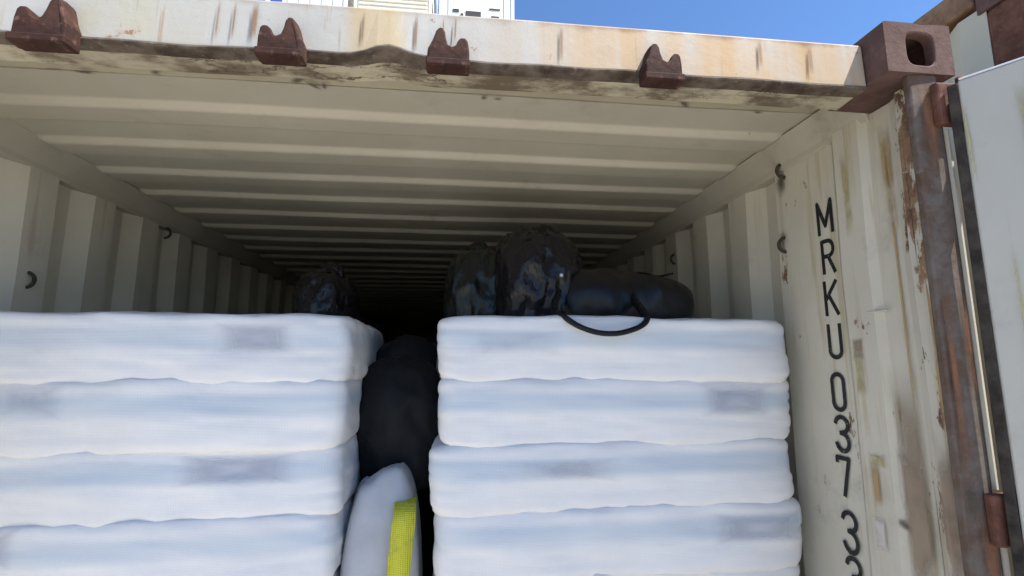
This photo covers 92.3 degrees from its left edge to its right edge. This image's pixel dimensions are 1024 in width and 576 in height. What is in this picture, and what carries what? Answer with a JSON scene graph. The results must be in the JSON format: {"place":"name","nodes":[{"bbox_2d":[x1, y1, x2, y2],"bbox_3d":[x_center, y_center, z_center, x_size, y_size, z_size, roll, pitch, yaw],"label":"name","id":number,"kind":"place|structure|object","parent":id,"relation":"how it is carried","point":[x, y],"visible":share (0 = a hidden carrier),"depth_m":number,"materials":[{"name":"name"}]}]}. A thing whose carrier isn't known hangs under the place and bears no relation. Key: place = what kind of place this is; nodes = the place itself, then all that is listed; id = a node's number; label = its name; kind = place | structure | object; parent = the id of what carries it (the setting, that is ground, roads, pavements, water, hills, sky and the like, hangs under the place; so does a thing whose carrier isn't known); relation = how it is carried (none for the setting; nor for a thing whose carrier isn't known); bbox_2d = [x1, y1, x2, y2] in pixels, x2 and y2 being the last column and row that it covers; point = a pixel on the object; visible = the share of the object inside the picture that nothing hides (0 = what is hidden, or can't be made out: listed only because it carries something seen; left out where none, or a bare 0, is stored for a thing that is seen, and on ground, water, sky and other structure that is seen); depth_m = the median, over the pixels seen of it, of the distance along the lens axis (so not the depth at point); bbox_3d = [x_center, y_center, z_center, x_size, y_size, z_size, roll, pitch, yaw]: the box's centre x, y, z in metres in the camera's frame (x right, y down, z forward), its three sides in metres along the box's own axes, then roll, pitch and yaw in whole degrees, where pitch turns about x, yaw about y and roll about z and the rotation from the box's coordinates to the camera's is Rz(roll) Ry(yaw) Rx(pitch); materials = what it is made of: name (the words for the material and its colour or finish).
{"place":"outdoors","nodes":[
{"label":"outdoors","id":0,"kind":"place"},
{"bbox_2d":[263,0,942,44],"label":"sky","id":1,"kind":"structure","parent":0,"point":[843,22],"materials":[{"name":"blue"}]},
{"bbox_3d":[0.257,1.882,1.518,0.980,0.118,0.800,1,-8,-6],"label":"wooden pallet","id":2,"kind":"object","parent":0,"visible":0},
{"bbox_3d":[0.284,1.698,1.356,1.050,0.202,0.438,1,-8,-6],"label":"sack","id":3,"kind":"object","parent":2,"relation":"on","visible":0},
{"bbox_3d":[0.290,1.534,1.382,1.050,0.201,0.441,1,-9,-7],"label":"sack","id":4,"kind":"object","parent":3,"relation":"on","visible":0},
{"bbox_3d":[0.291,1.369,1.408,1.047,0.204,0.440,1,-9,-6],"label":"sack","id":5,"kind":"object","parent":4,"relation":"on","visible":0},
{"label":"sack","id":6,"kind":"object","parent":5,"relation":"on","visible":0},
{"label":"sack","id":7,"kind":"object","parent":6,"relation":"on","visible":0},
{"bbox_2d":[433,564,799,575],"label":"sack","id":8,"kind":"object","parent":7,"relation":"on","point":[792,571],"visible":0.04,"depth_m":1.33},
{"bbox_2d":[433,497,801,575],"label":"sack","id":9,"kind":"object","parent":8,"relation":"on","point":[658,539],"visible":0.59,"depth_m":1.29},
{"bbox_2d":[429,435,793,517],"bbox_3d":[0.270,0.535,1.525,1.034,0.203,0.442,1,-9,-7],"label":"sack","id":10,"kind":"object","parent":9,"relation":"on","point":[467,482],"visible":0.75,"depth_m":1.31,"materials":[{"name":"white plastic"}]},
{"bbox_2d":[438,378,790,447],"bbox_3d":[0.285,0.369,1.551,1.030,0.202,0.438,1,-9,-7],"label":"sack","id":11,"kind":"object","parent":10,"relation":"on","point":[501,413],"visible":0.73,"depth_m":1.34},
{"bbox_2d":[437,315,789,382],"bbox_3d":[0.284,0.203,1.574,1.029,0.203,0.442,1,-9,-6],"label":"sack","id":12,"kind":"object","parent":11,"relation":"on","point":[479,348],"visible":0.85,"depth_m":1.36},
{"bbox_2d":[494,224,582,315],"bbox_3d":[0.072,-0.029,1.727,0.328,0.388,0.384,3,-9,-18],"label":"plastic wrapped bag","id":13,"kind":"object","parent":12,"relation":"on","point":[533,264],"visible":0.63,"depth_m":1.56,"materials":[{"name":"black plastic"}]},
{"bbox_2d":[552,268,693,335],"bbox_3d":[0.362,0.042,1.577,0.522,0.248,0.471,1,-8,-6],"label":"duffel bag","id":14,"kind":"object","parent":12,"relation":"on","point":[610,292],"visible":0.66,"depth_m":1.55,"materials":[{"name":"black fabric"}]},
{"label":"concrete pavement","id":15,"kind":"structure","parent":0,"visible":0},
{"bbox_2d":[0,0,1023,575],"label":"shipping container","id":16,"kind":"object","parent":15,"relation":"on","point":[222,156],"visible":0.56,"depth_m":1.31,"materials":[{"name":"metal"}]},
{"bbox_2d":[340,462,422,575],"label":"upright sack","id":17,"kind":"object","parent":16,"relation":"on","point":[379,493],"visible":0.84,"depth_m":1.31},
{"bbox_2d":[386,496,416,575],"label":"lashing strap","id":18,"kind":"object","parent":17,"relation":"hanging from","point":[401,541],"visible":0.92,"depth_m":1.26,"materials":[{"name":"yellow fabric"}]},
{"bbox_2d":[356,354,439,489],"bbox_3d":[-0.366,0.430,1.606,0.296,0.423,0.325,1,-8,-6],"label":"slumped bag","id":19,"kind":"object","parent":16,"relation":"on","point":[398,415],"visible":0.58,"depth_m":1.48,"materials":[{"name":"grey fabric"}]},
{"bbox_2d":[947,56,1023,575],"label":"door","id":20,"kind":"structure","parent":16,"relation":"in","point":[991,100],"depth_m":0.96,"materials":[{"name":"paint"}]},
{"bbox_3d":[-0.984,1.861,1.378,0.980,0.124,0.800,1,-8,-6],"label":"wooden pallet","id":21,"kind":"object","parent":16,"relation":"on","visible":0},
{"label":"sack","id":22,"kind":"object","parent":21,"relation":"on","visible":0},
{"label":"sack","id":23,"kind":"object","parent":22,"relation":"on","visible":0},
{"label":"sack","id":24,"kind":"object","parent":23,"relation":"on","visible":0},
{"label":"sack","id":25,"kind":"object","parent":24,"relation":"on","visible":0},
{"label":"sack","id":26,"kind":"object","parent":25,"relation":"on","visible":0},
{"bbox_2d":[333,565,340,575],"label":"sack","id":27,"kind":"object","parent":26,"relation":"on","point":[337,572],"visible":0.01,"depth_m":1.32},
{"bbox_2d":[0,482,359,575],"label":"sack","id":28,"kind":"object","parent":27,"relation":"on","point":[291,545],"visible":0.45,"depth_m":1.18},
{"bbox_2d":[0,433,361,527],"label":"sack","id":29,"kind":"object","parent":28,"relation":"on","point":[88,489],"visible":0.59,"depth_m":1.20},
{"bbox_2d":[0,378,362,458],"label":"sack","id":30,"kind":"object","parent":29,"relation":"on","point":[141,415],"visible":0.75,"depth_m":1.21,"materials":[{"name":"white plastic"}]},
{"bbox_2d":[0,311,371,384],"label":"sack","id":31,"kind":"object","parent":30,"relation":"on","point":[47,347],"visible":0.94,"depth_m":1.24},
{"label":"sack","id":32,"kind":"object","parent":21,"relation":"on","visible":0},
{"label":"sack","id":33,"kind":"object","parent":32,"relation":"on","visible":0},
{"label":"sack","id":34,"kind":"object","parent":33,"relation":"on","visible":0},
{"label":"sack","id":35,"kind":"object","parent":34,"relation":"on","visible":0},
{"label":"sack","id":36,"kind":"object","parent":35,"relation":"on","visible":0},
{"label":"sack","id":37,"kind":"object","parent":36,"relation":"on","visible":0},
{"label":"sack","id":38,"kind":"object","parent":37,"relation":"on","visible":0},
{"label":"sack","id":39,"kind":"object","parent":38,"relation":"on","visible":0},
{"bbox_2d":[376,335,436,367],"bbox_3d":[-0.403,0.415,1.959,0.313,0.449,0.434,1,-8,-6],"label":"slumped bag","id":40,"kind":"object","parent":39,"relation":"on","point":[419,347],"visible":0.12,"depth_m":1.84,"materials":[{"name":"black fabric"}]},
{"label":"sack","id":41,"kind":"object","parent":39,"relation":"on","visible":0},
{"bbox_2d":[367,325,383,363],"bbox_3d":[-1.021,0.240,1.845,1.029,0.201,0.441,1,-9,-6],"label":"sack","id":42,"kind":"object","parent":41,"relation":"on","point":[377,341],"visible":0.06,"depth_m":1.83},
{"bbox_2d":[292,261,359,320],"bbox_3d":[-0.685,0.040,1.831,0.218,0.270,0.332,1,-8,-6],"label":"plastic wrapped bag","id":43,"kind":"object","parent":42,"relation":"on","point":[328,288],"visible":0.66,"depth_m":1.71,"materials":[{"name":"black plastic"}]},
{"bbox_2d":[913,0,1023,575],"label":"shipping container","id":44,"kind":"object","parent":15,"relation":"on","point":[985,34],"visible":0.01,"depth_m":1.33,"materials":[{"name":"metal"}]},
{"bbox_3d":[-1.469,-5.682,18.445,2.430,2.896,6.000,1,-8,-6],"label":"stacked container","id":45,"kind":"object","parent":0,"visible":0},
{"bbox_2d":[434,0,513,18],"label":"stacked container","id":46,"kind":"object","parent":45,"relation":"on","point":[503,9],"visible":0.21,"depth_m":15.96,"materials":[{"name":"white metal"}]},
{"bbox_3d":[-4.112,-5.720,18.145,2.430,2.896,6.000,1,-8,-6],"label":"stacked container","id":47,"kind":"object","parent":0,"visible":0},
{"bbox_2d":[354,0,433,12],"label":"stacked container","id":48,"kind":"object","parent":47,"relation":"on","point":[425,6],"visible":0.19,"depth_m":15.64,"materials":[{"name":"white metal"}]},
{"bbox_3d":[-6.735,-5.759,17.847,2.430,2.896,6.000,1,-8,-6],"label":"stacked container","id":49,"kind":"object","parent":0,"visible":0},
{"bbox_2d":[265,0,353,6],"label":"stacked container","id":50,"kind":"object","parent":49,"relation":"on","point":[348,3],"visible":0.02,"depth_m":15.39,"materials":[{"name":"white metal"}]},
{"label":"sack","id":51,"kind":"object","parent":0,"visible":0},
{"bbox_2d":[436,352,439,375],"bbox_3d":[0.217,0.264,1.985,1.029,0.201,0.441,0,-9,-6],"label":"sack","id":52,"kind":"object","parent":51,"relation":"on","point":[437,365],"visible":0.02,"depth_m":1.75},
{"bbox_2d":[443,241,497,317],"bbox_3d":[-0.111,0.003,1.804,0.269,0.337,0.386,0,-8,-1],"label":"plastic wrapped bag","id":53,"kind":"object","parent":52,"relation":"on","point":[469,287],"visible":0.57,"depth_m":1.63,"materials":[{"name":"black plastic"}]}
]}

